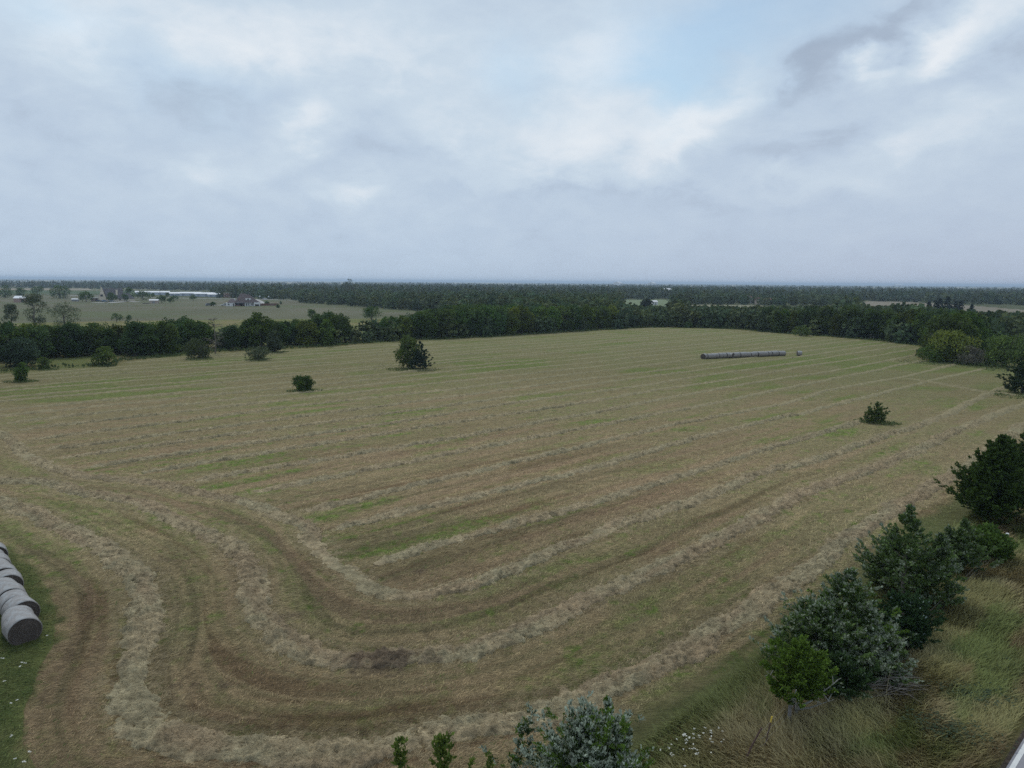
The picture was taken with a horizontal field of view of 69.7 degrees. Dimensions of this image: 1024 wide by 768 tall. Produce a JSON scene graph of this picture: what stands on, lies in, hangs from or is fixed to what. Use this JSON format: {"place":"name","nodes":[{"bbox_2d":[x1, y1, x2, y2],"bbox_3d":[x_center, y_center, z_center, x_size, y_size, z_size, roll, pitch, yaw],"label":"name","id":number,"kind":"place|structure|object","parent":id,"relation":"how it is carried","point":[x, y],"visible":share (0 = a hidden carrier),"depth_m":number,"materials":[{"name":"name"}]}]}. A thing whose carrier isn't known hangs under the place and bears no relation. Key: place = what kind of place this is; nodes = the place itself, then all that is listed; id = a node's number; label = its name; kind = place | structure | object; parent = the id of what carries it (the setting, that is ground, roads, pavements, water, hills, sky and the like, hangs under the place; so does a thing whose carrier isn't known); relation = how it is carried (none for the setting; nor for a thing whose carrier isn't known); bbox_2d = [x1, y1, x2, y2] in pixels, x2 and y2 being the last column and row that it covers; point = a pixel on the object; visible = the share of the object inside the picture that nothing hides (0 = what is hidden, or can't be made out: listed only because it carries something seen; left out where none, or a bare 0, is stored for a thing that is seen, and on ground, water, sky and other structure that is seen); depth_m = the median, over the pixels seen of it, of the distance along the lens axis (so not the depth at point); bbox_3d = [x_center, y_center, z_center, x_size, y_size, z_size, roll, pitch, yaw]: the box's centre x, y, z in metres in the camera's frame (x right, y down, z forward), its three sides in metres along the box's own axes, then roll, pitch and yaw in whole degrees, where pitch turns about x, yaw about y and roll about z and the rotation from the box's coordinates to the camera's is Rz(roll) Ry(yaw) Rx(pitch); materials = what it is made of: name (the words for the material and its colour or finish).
{"place":"outdoors","nodes":[
{"label":"outdoors","id":0,"kind":"place"},
{"bbox_2d":[91,287,134,300],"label":"peaked house","id":1,"kind":"structure","parent":0,"point":[117,292],"depth_m":668.52,"materials":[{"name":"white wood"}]},
{"bbox_2d":[226,293,259,305],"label":"ranch house","id":2,"kind":"structure","parent":0,"point":[243,299],"depth_m":569.99,"materials":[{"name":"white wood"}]},
{"bbox_2d":[0,319,1023,767],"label":"field","id":3,"kind":"structure","parent":0,"point":[916,403],"depth_m":64.78,"materials":[{"name":"plant"}]},
{"bbox_2d":[0,569,23,585],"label":"hay bale","id":4,"kind":"object","parent":3,"relation":"on","point":[16,575],"visible":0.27,"depth_m":46.95},
{"bbox_2d":[0,589,27,615],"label":"hay bale","id":5,"kind":"object","parent":3,"relation":"on","point":[5,597],"visible":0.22,"depth_m":43.74},
{"bbox_2d":[1,605,33,628],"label":"hay bale","id":6,"kind":"object","parent":3,"relation":"on","point":[7,613],"visible":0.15,"depth_m":41.78},
{"bbox_2d":[1,595,39,616],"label":"hay bale","id":7,"kind":"object","parent":3,"relation":"on","point":[32,604],"visible":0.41,"depth_m":42.91},
{"bbox_2d":[11,362,29,380],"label":"young tree","id":8,"kind":"object","parent":3,"relation":"on","point":[20,372],"visible":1,"depth_m":142.87,"materials":[{"name":"green plant"}]},
{"bbox_2d":[2,611,42,645],"bbox_3d":[-27.297,13.559,40.944,1.264,1.510,1.753,8,11,44],"label":"hay bale","id":9,"kind":"object","parent":3,"relation":"on","point":[19,627],"visible":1,"depth_m":40.54},
{"bbox_2d":[0,328,691,375],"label":"windrow","id":10,"kind":"object","parent":3,"relation":"on","point":[321,353],"visible":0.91,"depth_m":202.75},
{"bbox_2d":[0,328,709,378],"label":"windrow","id":11,"kind":"object","parent":3,"relation":"on","point":[295,357],"visible":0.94,"depth_m":180.46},
{"bbox_2d":[0,329,726,382],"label":"windrow","id":12,"kind":"object","parent":3,"relation":"on","point":[318,359],"visible":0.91,"depth_m":178.98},
{"bbox_2d":[0,330,741,387],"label":"windrow","id":13,"kind":"object","parent":3,"relation":"on","point":[308,363],"visible":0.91,"depth_m":170.78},
{"bbox_2d":[0,331,747,391],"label":"windrow","id":14,"kind":"object","parent":3,"relation":"on","point":[321,365],"visible":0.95,"depth_m":167.86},
{"bbox_2d":[0,332,769,397],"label":"windrow","id":15,"kind":"object","parent":3,"relation":"on","point":[45,393],"visible":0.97,"depth_m":157.53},
{"bbox_2d":[0,333,777,401],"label":"windrow","id":16,"kind":"object","parent":3,"relation":"on","point":[112,391],"visible":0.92,"depth_m":152.73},
{"bbox_2d":[0,335,794,410],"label":"windrow","id":17,"kind":"object","parent":3,"relation":"on","point":[120,398],"visible":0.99,"depth_m":144.14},
{"bbox_2d":[125,327,670,362],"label":"windrow","id":18,"kind":"object","parent":3,"relation":"on","point":[365,347],"visible":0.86,"depth_m":221.59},
{"bbox_2d":[137,327,658,360],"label":"windrow","id":19,"kind":"object","parent":3,"relation":"on","point":[389,344],"visible":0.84,"depth_m":228.60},
{"bbox_2d":[0,335,809,416],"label":"windrow","id":20,"kind":"object","parent":3,"relation":"on","point":[123,403],"visible":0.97,"depth_m":135.40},
{"bbox_2d":[7,337,824,423],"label":"windrow","id":21,"kind":"object","parent":3,"relation":"on","point":[121,410],"visible":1,"depth_m":129.56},
{"bbox_2d":[20,338,846,430],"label":"windrow","id":22,"kind":"object","parent":3,"relation":"on","point":[143,415],"visible":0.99,"depth_m":121.94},
{"bbox_2d":[32,340,856,439],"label":"windrow","id":23,"kind":"object","parent":3,"relation":"on","point":[56,435],"visible":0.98,"depth_m":119.80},
{"bbox_2d":[46,341,881,449],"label":"windrow","id":24,"kind":"object","parent":3,"relation":"on","point":[77,445],"visible":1,"depth_m":112.97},
{"bbox_2d":[63,343,894,457],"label":"windrow","id":25,"kind":"object","parent":3,"relation":"on","point":[171,442],"visible":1,"depth_m":108.40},
{"bbox_2d":[90,345,908,467],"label":"windrow","id":26,"kind":"object","parent":3,"relation":"on","point":[189,451],"visible":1,"depth_m":103.15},
{"bbox_2d":[0,409,1019,767],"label":"loose straw","id":27,"kind":"object","parent":3,"relation":"on","point":[398,675],"visible":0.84,"depth_m":47.23,"materials":[{"name":"beige plant"}]},
{"bbox_2d":[0,419,1023,767],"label":"windrow","id":28,"kind":"object","parent":3,"relation":"on","point":[134,699],"visible":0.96,"depth_m":36.95,"materials":[{"name":"plant"}]},
{"bbox_2d":[0,401,1023,670],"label":"windrow","id":29,"kind":"object","parent":3,"relation":"on","point":[278,633],"visible":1,"depth_m":48.45,"materials":[{"name":"plant"}]},
{"bbox_2d":[0,380,1023,600],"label":"windrow","id":30,"kind":"object","parent":3,"relation":"on","point":[310,537],"visible":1,"depth_m":63.78,"materials":[{"name":"plant"}]},
{"bbox_2d":[2,350,1023,425],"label":"grass","id":31,"kind":"structure","parent":3,"relation":"on","point":[893,423],"depth_m":165.30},
{"bbox_2d":[142,348,918,473],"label":"windrow","id":32,"kind":"object","parent":3,"relation":"on","point":[234,457],"visible":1,"depth_m":102.16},
{"bbox_2d":[195,354,914,481],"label":"windrow","id":33,"kind":"object","parent":3,"relation":"on","point":[211,476],"visible":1,"depth_m":94.81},
{"bbox_2d":[253,360,927,492],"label":"windrow","id":34,"kind":"object","parent":3,"relation":"on","point":[297,483],"visible":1,"depth_m":91.81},
{"bbox_2d":[373,419,864,565],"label":"windrow","id":35,"kind":"object","parent":3,"relation":"on","point":[511,523],"visible":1,"depth_m":66.22,"materials":[{"name":"plant"}]},
{"bbox_2d":[304,363,955,511],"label":"windrow","id":36,"kind":"object","parent":3,"relation":"on","point":[325,505],"visible":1,"depth_m":85.84,"materials":[{"name":"plant"}]},
{"bbox_2d":[333,368,984,530],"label":"windrow","id":37,"kind":"object","parent":3,"relation":"on","point":[398,512],"visible":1,"depth_m":79.24,"materials":[{"name":"plant"}]},
{"bbox_2d":[870,588,948,650],"bbox_3d":[22.323,13.174,41.533,5.221,3.311,4.550,-2,8,-16],"label":"cedar tree","id":38,"kind":"object","parent":3,"relation":"on","point":[912,619],"visible":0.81,"depth_m":40.79,"materials":[{"name":"green plant"}]},
{"bbox_2d":[0,279,1023,322],"bbox_3d":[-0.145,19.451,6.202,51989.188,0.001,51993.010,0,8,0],"label":"ground","id":39,"kind":"structure","parent":0,"point":[180,307],"depth_m":576.33,"materials":[{"name":"plant"}]},
{"bbox_2d":[0,336,40,366],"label":"broadleaf tree","id":40,"kind":"object","parent":39,"relation":"on","point":[16,351],"visible":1,"depth_m":166.83,"materials":[{"name":"green plant"}]},
{"bbox_2d":[19,293,51,324],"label":"pasture tree","id":41,"kind":"object","parent":39,"relation":"on","point":[33,298],"visible":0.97,"depth_m":309.00,"materials":[{"name":"green plant"}]},
{"bbox_2d":[25,324,56,359],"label":"broadleaf tree","id":42,"kind":"object","parent":39,"relation":"on","point":[38,333],"visible":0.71,"depth_m":181.55,"materials":[{"name":"green plant"}]},
{"bbox_2d":[48,324,68,356],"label":"broadleaf tree","id":43,"kind":"object","parent":39,"relation":"on","point":[57,345],"visible":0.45,"depth_m":187.88,"materials":[{"name":"green plant"}]},
{"bbox_2d":[45,301,81,325],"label":"pasture tree","id":44,"kind":"object","parent":39,"relation":"on","point":[62,307],"visible":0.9,"depth_m":292.70,"materials":[{"name":"green plant"}]},
{"bbox_2d":[53,322,87,356],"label":"broadleaf tree","id":45,"kind":"object","parent":39,"relation":"on","point":[72,330],"visible":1,"depth_m":187.99,"materials":[{"name":"green plant"}]},
{"bbox_2d":[76,326,103,354],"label":"broadleaf tree","id":46,"kind":"object","parent":39,"relation":"on","point":[91,334],"visible":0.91,"depth_m":191.64,"materials":[{"name":"green plant"}]},
{"bbox_2d":[90,346,116,363],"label":"bush","id":47,"kind":"object","parent":39,"relation":"on","point":[103,354],"visible":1,"depth_m":170.54,"materials":[{"name":"green plant"}]},
{"bbox_2d":[98,326,122,353],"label":"broadleaf tree","id":48,"kind":"object","parent":39,"relation":"on","point":[108,340],"visible":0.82,"depth_m":193.56,"materials":[{"name":"green plant"}]},
{"bbox_2d":[116,319,153,356],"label":"broadleaf tree","id":49,"kind":"object","parent":39,"relation":"on","point":[134,328],"visible":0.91,"depth_m":190.59,"materials":[{"name":"green plant"}]},
{"bbox_2d":[135,324,162,355],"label":"broadleaf tree","id":50,"kind":"object","parent":39,"relation":"on","point":[149,335],"visible":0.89,"depth_m":192.73,"materials":[{"name":"green plant"}]},
{"bbox_2d":[156,320,181,353],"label":"broadleaf tree","id":51,"kind":"object","parent":39,"relation":"on","point":[167,329],"visible":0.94,"depth_m":196.65,"materials":[{"name":"green plant"}]},
{"bbox_2d":[180,319,201,349],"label":"broadleaf tree","id":52,"kind":"object","parent":39,"relation":"on","point":[192,330],"visible":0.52,"depth_m":206.62,"materials":[{"name":"green plant"}]},
{"bbox_2d":[179,338,212,358],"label":"bush","id":53,"kind":"object","parent":39,"relation":"on","point":[192,350],"visible":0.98,"depth_m":187.15,"materials":[{"name":"green plant"}]},
{"bbox_2d":[193,320,213,346],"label":"broadleaf tree","id":54,"kind":"object","parent":39,"relation":"on","point":[206,331],"visible":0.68,"depth_m":210.06,"materials":[{"name":"green plant"}]},
{"bbox_2d":[222,325,243,349],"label":"broadleaf tree","id":55,"kind":"object","parent":39,"relation":"on","point":[231,331],"visible":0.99,"depth_m":211.12,"materials":[{"name":"green plant"}]},
{"bbox_2d":[237,319,262,347],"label":"broadleaf tree","id":56,"kind":"object","parent":39,"relation":"on","point":[244,327],"visible":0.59,"depth_m":214.82,"materials":[{"name":"green plant"}]},
{"bbox_2d":[244,345,272,359],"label":"bush","id":57,"kind":"object","parent":39,"relation":"on","point":[259,353],"visible":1,"depth_m":184.78,"materials":[{"name":"green plant"}]},
{"bbox_2d":[245,312,275,346],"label":"broadleaf tree","id":58,"kind":"object","parent":39,"relation":"on","point":[265,325],"visible":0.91,"depth_m":215.25,"materials":[{"name":"green plant"}]},
{"bbox_2d":[266,329,285,351],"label":"broadleaf tree","id":59,"kind":"object","parent":39,"relation":"on","point":[274,344],"visible":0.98,"depth_m":204.42,"materials":[{"name":"green plant"}]},
{"bbox_2d":[291,374,315,390],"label":"bush","id":60,"kind":"object","parent":39,"relation":"on","point":[305,382],"visible":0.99,"depth_m":133.38,"materials":[{"name":"green plant"}]},
{"bbox_2d":[298,321,319,345],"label":"broadleaf tree","id":61,"kind":"object","parent":39,"relation":"on","point":[311,328],"visible":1,"depth_m":225.25,"materials":[{"name":"green plant"}]},
{"bbox_2d":[316,318,336,344],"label":"broadleaf tree","id":62,"kind":"object","parent":39,"relation":"on","point":[325,327],"visible":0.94,"depth_m":227.25,"materials":[{"name":"green plant"}]},
{"bbox_2d":[331,312,352,342],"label":"broadleaf tree","id":63,"kind":"object","parent":39,"relation":"on","point":[342,326],"visible":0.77,"depth_m":236.69,"materials":[{"name":"green plant"}]},
{"bbox_2d":[390,736,409,767],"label":"young cedar","id":64,"kind":"object","parent":39,"relation":"on","point":[400,761],"visible":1,"depth_m":22.80,"materials":[{"name":"green plant"}]},
{"bbox_2d":[393,334,420,368],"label":"broadleaf tree","id":65,"kind":"object","parent":39,"relation":"on","point":[409,343],"visible":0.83,"depth_m":168.72,"materials":[{"name":"green plant"}]},
{"bbox_2d":[408,341,435,369],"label":"cedar tree","id":66,"kind":"object","parent":39,"relation":"on","point":[422,358],"visible":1,"depth_m":167.02,"materials":[{"name":"green plant"}]},
{"bbox_2d":[421,312,439,337],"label":"broadleaf tree","id":67,"kind":"object","parent":39,"relation":"on","point":[432,322],"visible":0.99,"depth_m":256.45,"materials":[{"name":"green plant"}]},
{"bbox_2d":[411,731,475,767],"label":"young cedar","id":68,"kind":"object","parent":39,"relation":"on","point":[441,745],"visible":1,"depth_m":23.75,"materials":[{"name":"green plant"}]},
{"bbox_2d":[434,308,458,336],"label":"broadleaf tree","id":69,"kind":"object","parent":39,"relation":"on","point":[440,315],"visible":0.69,"depth_m":260.17,"materials":[{"name":"green plant"}]},
{"bbox_2d":[461,308,484,334],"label":"broadleaf tree","id":70,"kind":"object","parent":39,"relation":"on","point":[473,315],"visible":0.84,"depth_m":268.98,"materials":[{"name":"green plant"}]},
{"bbox_2d":[0,325,1011,371],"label":"undergrowth","id":71,"kind":"object","parent":39,"relation":"on","point":[115,361],"visible":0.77,"depth_m":228.23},
{"bbox_2d":[0,287,1023,351],"bbox_3d":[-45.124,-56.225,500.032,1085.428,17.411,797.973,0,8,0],"label":"woodland","id":72,"kind":"object","parent":39,"relation":"on","point":[678,310],"visible":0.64,"depth_m":347.44,"materials":[{"name":"plant"}]},
{"bbox_2d":[0,279,1023,304],"bbox_3d":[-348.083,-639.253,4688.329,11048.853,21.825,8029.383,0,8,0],"label":"woodland","id":73,"kind":"object","parent":39,"relation":"on","point":[1011,295],"visible":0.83,"depth_m":1203.37,"materials":[{"name":"plant"}]},
{"bbox_2d":[516,305,534,333],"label":"broadleaf tree","id":74,"kind":"object","parent":39,"relation":"on","point":[525,313],"visible":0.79,"depth_m":284.50,"materials":[{"name":"green plant"}]},
{"bbox_2d":[479,690,655,767],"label":"cedar tree","id":75,"kind":"object","parent":39,"relation":"on","point":[588,733],"visible":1,"depth_m":24.98,"materials":[{"name":"green plant"}]},
{"bbox_2d":[559,305,577,330],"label":"broadleaf tree","id":76,"kind":"object","parent":39,"relation":"on","point":[567,313],"visible":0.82,"depth_m":301.19,"materials":[{"name":"green plant"}]},
{"bbox_2d":[597,306,612,328],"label":"broadleaf tree","id":77,"kind":"object","parent":39,"relation":"on","point":[606,321],"visible":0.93,"depth_m":318.20,"materials":[{"name":"green plant"}]},
{"bbox_2d":[766,310,790,332],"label":"broadleaf tree","id":78,"kind":"object","parent":39,"relation":"on","point":[777,315],"visible":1,"depth_m":302.08,"materials":[{"name":"green plant"}]},
{"bbox_2d":[759,634,840,719],"bbox_3d":[13.399,13.547,34.044,3.996,4.209,3.988,0,8,0],"label":"leafy tree","id":79,"kind":"object","parent":39,"relation":"on","point":[807,677],"visible":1,"depth_m":33.38,"materials":[{"name":"green plant"}]},
{"bbox_2d":[749,592,884,678],"bbox_3d":[15.810,13.133,37.707,5.517,4.362,5.761,-5,9,-32],"label":"cedar tree","id":80,"kind":"object","parent":39,"relation":"on","point":[813,609],"visible":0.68,"depth_m":37.38,"materials":[{"name":"green plant"}]},
{"bbox_2d":[810,304,834,334],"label":"broadleaf tree","id":81,"kind":"object","parent":39,"relation":"on","point":[825,308],"visible":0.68,"depth_m":290.37,"materials":[{"name":"green plant"}]},
{"bbox_2d":[629,509,1023,767],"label":"roadside grass","id":82,"kind":"structure","parent":39,"relation":"on","point":[998,588],"depth_m":34.69,"materials":[{"name":"plant"}]},
{"bbox_2d":[902,655,1023,754],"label":"blue green weeds","id":83,"kind":"object","parent":82,"relation":"on","point":[952,723],"visible":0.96,"depth_m":33.61,"materials":[{"name":"green plant"}]},
{"bbox_2d":[787,644,881,700],"bbox_3d":[15.752,14.198,36.054,4.357,2.709,4.530,0,8,0],"label":"cedar tree","id":84,"kind":"object","parent":39,"relation":"on","point":[847,668],"visible":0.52,"depth_m":35.44,"materials":[{"name":"green plant"}]},
{"bbox_2d":[780,566,909,661],"bbox_3d":[17.935,12.459,39.093,6.787,5.337,6.136,0,8,0],"label":"cedar tree","id":85,"kind":"object","parent":39,"relation":"on","point":[866,613],"visible":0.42,"depth_m":38.62,"materials":[{"name":"green plant"}]},
{"bbox_2d":[835,306,859,336],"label":"broadleaf tree","id":86,"kind":"object","parent":39,"relation":"on","point":[848,312],"visible":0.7,"depth_m":280.52,"materials":[{"name":"green plant"}]},
{"bbox_2d":[857,309,880,338],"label":"broadleaf tree","id":87,"kind":"object","parent":39,"relation":"on","point":[869,316],"visible":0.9,"depth_m":271.11,"materials":[{"name":"green plant"}]},
{"bbox_2d":[815,628,923,688],"bbox_3d":[18.094,14.002,37.310,5.174,2.764,3.760,6,10,37],"label":"cedar tree","id":88,"kind":"object","parent":39,"relation":"on","point":[889,664],"visible":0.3,"depth_m":36.66,"materials":[{"name":"green plant"}]},
{"bbox_2d":[860,401,890,422],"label":"young cedar","id":89,"kind":"object","parent":39,"relation":"on","point":[877,414],"visible":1,"depth_m":106.77,"materials":[{"name":"green plant"}]},
{"bbox_2d":[744,533,1008,761],"bbox_3d":[24.119,13.722,43.132,37.895,1.730,1.292,-7,11,-42],"label":"wire fence","id":90,"kind":"object","parent":39,"relation":"on","point":[789,709],"visible":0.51,"depth_m":31.84,"materials":[{"name":"metal"}]},
{"bbox_2d":[863,620,916,661],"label":"cedar tree","id":91,"kind":"object","parent":39,"relation":"on","point":[904,656],"visible":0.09,"depth_m":38.90,"materials":[{"name":"green plant"}]},
{"bbox_2d":[859,668,929,701],"bbox_3d":[18.874,14.746,36.433,3.589,1.287,3.520,0,8,0],"label":"dead brush","id":92,"kind":"object","parent":39,"relation":"on","point":[891,688],"visible":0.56,"depth_m":35.93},
{"bbox_2d":[852,504,969,607],"bbox_3d":[25.301,10.747,46.873,6.222,6.708,6.693,0,8,0],"label":"cedar tree","id":93,"kind":"object","parent":39,"relation":"on","point":[904,572],"visible":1,"depth_m":45.93,"materials":[{"name":"green plant"}]},
{"bbox_2d":[917,342,955,362],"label":"bush","id":94,"kind":"object","parent":39,"relation":"on","point":[933,355],"visible":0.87,"depth_m":191.40,"materials":[{"name":"green plant"}]},
{"bbox_2d":[926,312,965,357],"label":"broadleaf tree","id":95,"kind":"object","parent":39,"relation":"on","point":[940,323],"visible":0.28,"depth_m":196.38,"materials":[{"name":"green plant"}]},
{"bbox_2d":[919,328,983,362],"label":"broadleaf tree","id":96,"kind":"object","parent":39,"relation":"on","point":[949,339],"visible":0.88,"depth_m":190.25,"materials":[{"name":"green plant"}]},
{"bbox_2d":[949,313,982,358],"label":"broadleaf tree","id":97,"kind":"object","parent":39,"relation":"on","point":[972,327],"visible":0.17,"depth_m":197.13,"materials":[{"name":"green plant"}]},
{"bbox_2d":[929,517,1003,572],"bbox_3d":[31.527,11.334,51.565,4.090,4.350,4.275,0,8,0],"label":"cedar tree","id":98,"kind":"object","parent":39,"relation":"on","point":[963,554],"visible":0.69,"depth_m":50.84,"materials":[{"name":"green plant"}]},
{"bbox_2d":[957,345,986,365],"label":"dry bush","id":99,"kind":"object","parent":39,"relation":"on","point":[973,351],"visible":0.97,"depth_m":185.53,"materials":[{"name":"grey plant"}]},
{"bbox_2d":[960,311,990,350],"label":"broadleaf tree","id":100,"kind":"object","parent":39,"relation":"on","point":[977,321],"visible":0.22,"depth_m":202.39,"materials":[{"name":"green plant"}]},
{"bbox_2d":[933,433,1023,525],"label":"cedar tree","id":101,"kind":"object","parent":39,"relation":"on","point":[990,478],"visible":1,"depth_m":61.60,"materials":[{"name":"green plant"}]},
{"bbox_2d":[954,521,1020,563],"bbox_3d":[34.574,11.676,53.905,4.887,3.058,3.715,-2,8,-20],"label":"bush","id":102,"kind":"object","parent":39,"relation":"on","point":[1002,542],"visible":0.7,"depth_m":53.04,"materials":[{"name":"green plant"}]},
{"bbox_2d":[982,331,1023,366],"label":"broadleaf tree","id":103,"kind":"object","parent":39,"relation":"on","point":[1004,343],"visible":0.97,"depth_m":181.20,"materials":[{"name":"green plant"}]},
{"bbox_2d":[995,355,1023,393],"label":"cedar tree","id":104,"kind":"object","parent":39,"relation":"on","point":[1017,378],"visible":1,"depth_m":136.74,"materials":[{"name":"green plant"}]},
{"bbox_2d":[0,0,1023,285],"label":"sky","id":105,"kind":"structure","parent":0,"point":[780,142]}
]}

